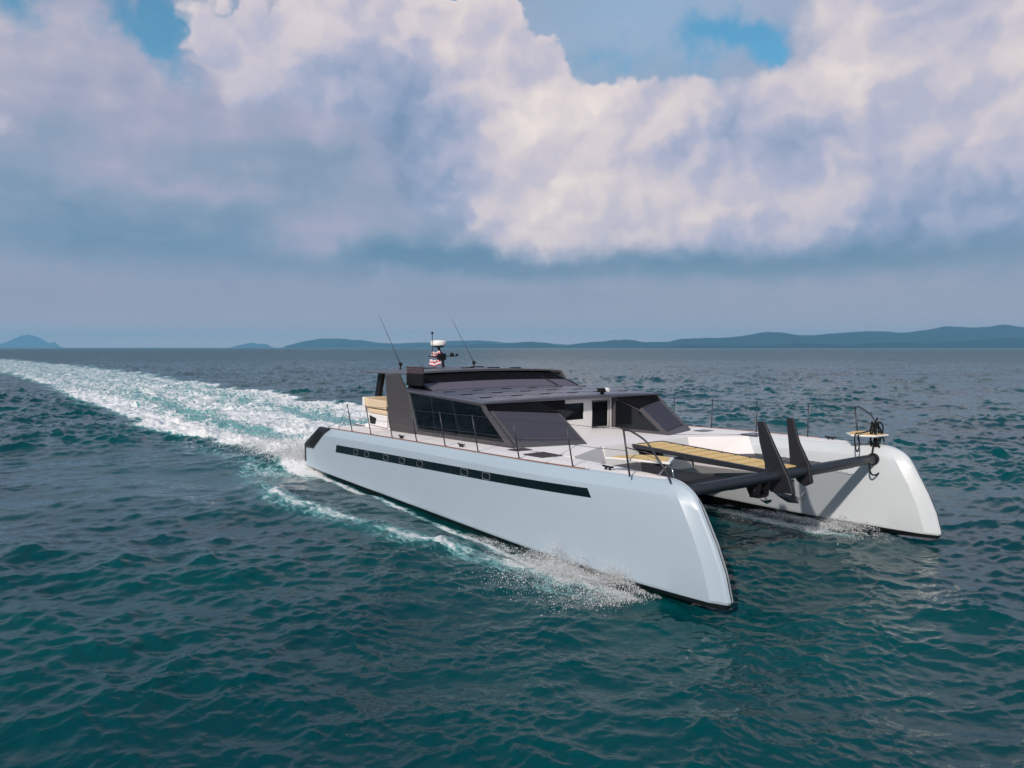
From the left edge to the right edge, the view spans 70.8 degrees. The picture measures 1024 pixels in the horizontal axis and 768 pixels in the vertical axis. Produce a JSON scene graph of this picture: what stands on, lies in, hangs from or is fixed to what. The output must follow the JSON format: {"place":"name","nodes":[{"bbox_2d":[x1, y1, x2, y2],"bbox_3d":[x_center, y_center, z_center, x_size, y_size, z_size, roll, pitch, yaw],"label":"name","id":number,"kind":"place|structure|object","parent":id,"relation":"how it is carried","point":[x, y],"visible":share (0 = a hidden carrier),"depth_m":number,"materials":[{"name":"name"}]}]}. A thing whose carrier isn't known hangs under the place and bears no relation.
{"place":"outdoors","nodes":[
{"label":"outdoors","id":0,"kind":"place"},
{"bbox_2d":[0,335,61,347],"bbox_3d":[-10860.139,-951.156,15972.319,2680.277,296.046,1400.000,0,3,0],"label":"hills","id":1,"kind":"structure","parent":0,"point":[27,341],"depth_m":15575.18,"materials":[{"name":"blue"}]},
{"bbox_2d":[230,343,273,347],"bbox_3d":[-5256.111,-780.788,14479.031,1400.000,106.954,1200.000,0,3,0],"label":"hills","id":2,"kind":"structure","parent":0,"point":[251,345],"depth_m":14128.84,"materials":[{"name":"blue"}]},
{"bbox_2d":[282,338,564,347],"bbox_3d":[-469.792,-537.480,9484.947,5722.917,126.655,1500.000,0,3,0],"label":"hills","id":3,"kind":"structure","parent":0,"point":[332,343],"depth_m":9102.84,"materials":[{"name":"blue"}]},
{"bbox_2d":[0,348,1023,767],"bbox_3d":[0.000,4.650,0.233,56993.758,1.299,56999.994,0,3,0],"label":"sea water","id":4,"kind":"structure","parent":0,"point":[174,592],"depth_m":13.73,"materials":[{"name":"teal liquid"}]},
{"bbox_2d":[137,410,367,462],"bbox_3d":[-13.024,1.925,43.796,15.029,1.039,29.693,-2,4,-36],"label":"stern spray","id":5,"kind":"object","parent":4,"relation":"on","point":[285,450],"visible":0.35,"depth_m":31.62,"materials":[{"name":"white liquid"}]},
{"bbox_2d":[459,532,660,620],"bbox_3d":[-0.190,3.596,15.602,2.993,1.020,6.495,-2,4,-36],"label":"bow spray","id":6,"kind":"object","parent":4,"relation":"on","point":[561,569],"visible":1,"depth_m":14.80,"materials":[{"name":"white liquid"}]},
{"bbox_2d":[304,318,941,609],"bbox_3d":[1.529,0.804,23.479,9.904,6.617,19.924,-2,4,-36],"label":"catamaran","id":7,"kind":"object","parent":4,"relation":"on","point":[519,458],"visible":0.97,"depth_m":19.24,"materials":[{"name":"paint"}]},
{"bbox_2d":[429,359,440,366],"bbox_3d":[-3.150,-0.886,29.502,0.508,0.341,0.083,0,3,4],"label":"flag","id":8,"kind":"object","parent":7,"relation":"attached to","point":[434,363],"visible":1,"depth_m":29.50,"materials":[{"name":"fabric"}]},
{"bbox_2d":[406,391,514,446],"bbox_3d":[-1.768,1.051,21.931,0.072,1.380,6.215,-2,4,-36],"label":"window","id":9,"kind":"structure","parent":7,"relation":"in","point":[461,422],"depth_m":21.89,"materials":[{"name":"black glass"}]},
{"bbox_2d":[336,445,590,497],"bbox_3d":[-2.408,2.346,20.626,0.182,0.795,13.482,-2,4,-37],"label":"hull window","id":10,"kind":"structure","parent":7,"relation":"in","point":[534,484],"depth_m":18.79,"materials":[{"name":"black glass"}]},
{"bbox_2d":[556,403,582,419],"bbox_3d":[1.669,0.886,22.718,1.570,0.570,0.015,-2,4,-36],"label":"bulkhead window","id":11,"kind":"structure","parent":7,"relation":"in","point":[572,411],"depth_m":22.90,"materials":[{"name":"black glass"}]},
{"bbox_2d":[592,400,608,427],"bbox_3d":[2.887,0.978,23.571,0.761,0.898,0.071,-2,4,-36],"label":"window","id":12,"kind":"structure","parent":7,"relation":"in","point":[599,407],"depth_m":23.59,"materials":[{"name":"black glass"}]},
{"bbox_2d":[611,395,689,428],"bbox_3d":[4.035,0.838,26.129,0.073,1.380,6.215,-2,4,-36],"label":"window frame","id":13,"kind":"structure","parent":7,"relation":"in","point":[658,396],"depth_m":24.54,"materials":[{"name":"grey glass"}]},
{"bbox_2d":[760,497,771,503],"bbox_3d":[5.762,2.520,16.263,0.233,0.398,0.564,0,3,1],"label":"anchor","id":14,"kind":"object","parent":7,"relation":"attached to","point":[767,501],"visible":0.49,"depth_m":16.22,"materials":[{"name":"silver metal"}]},
{"bbox_2d":[774,478,804,503],"bbox_3d":[6.491,2.471,16.983,0.376,0.642,0.909,-2,4,-36],"label":"anchor","id":15,"kind":"object","parent":7,"relation":"hanging from","point":[792,498],"visible":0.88,"depth_m":16.86,"materials":[{"name":"silver metal"}]},
{"bbox_2d":[854,429,873,451],"bbox_3d":[9.316,1.503,19.035,0.847,0.563,0.073,-2,3,-30],"label":"rope","id":16,"kind":"object","parent":7,"relation":"hanging from","point":[858,439],"visible":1,"depth_m":18.90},
{"bbox_2d":[868,442,878,475],"bbox_3d":[9.476,1.937,18.889,0.625,0.914,0.248,-2,4,-36],"label":"rope","id":17,"kind":"object","parent":7,"relation":"hanging from","point":[870,463],"visible":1,"depth_m":18.80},
{"bbox_2d":[874,417,877,446],"bbox_3d":[9.645,1.313,19.099,0.105,0.873,0.255,1,3,17],"label":"rope","id":18,"kind":"object","parent":7,"relation":"attached to","point":[875,422],"visible":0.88,"depth_m":19.04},
{"bbox_2d":[870,421,883,447],"bbox_3d":[9.666,1.345,19.124,0.351,0.719,0.274,-2,4,-36],"label":"rope","id":19,"kind":"object","parent":7,"relation":"attached to","point":[880,431],"visible":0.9,"depth_m":19.09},
{"bbox_2d":[702,499,901,543],"bbox_3d":[7.041,3.576,20.283,2.583,0.580,6.577,-2,4,-36],"label":"bow spray","id":20,"kind":"object","parent":4,"relation":"on","point":[831,524],"visible":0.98,"depth_m":19.48,"materials":[{"name":"white liquid"}]},
{"bbox_2d":[0,0,1023,347],"label":"sky","id":21,"kind":"structure","parent":0,"point":[174,173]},
{"bbox_2d":[435,324,1023,347],"bbox_3d":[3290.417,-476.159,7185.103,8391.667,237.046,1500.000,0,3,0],"label":"hills","id":22,"kind":"structure","parent":0,"point":[945,334],"depth_m":6837.08,"materials":[{"name":"blue"}]},
{"bbox_2d":[658,337,1023,347],"bbox_3d":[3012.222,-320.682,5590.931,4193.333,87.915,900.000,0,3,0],"label":"hills","id":23,"kind":"structure","parent":0,"point":[1010,342],"depth_m":5353.89,"materials":[{"name":"blue"}]}
]}

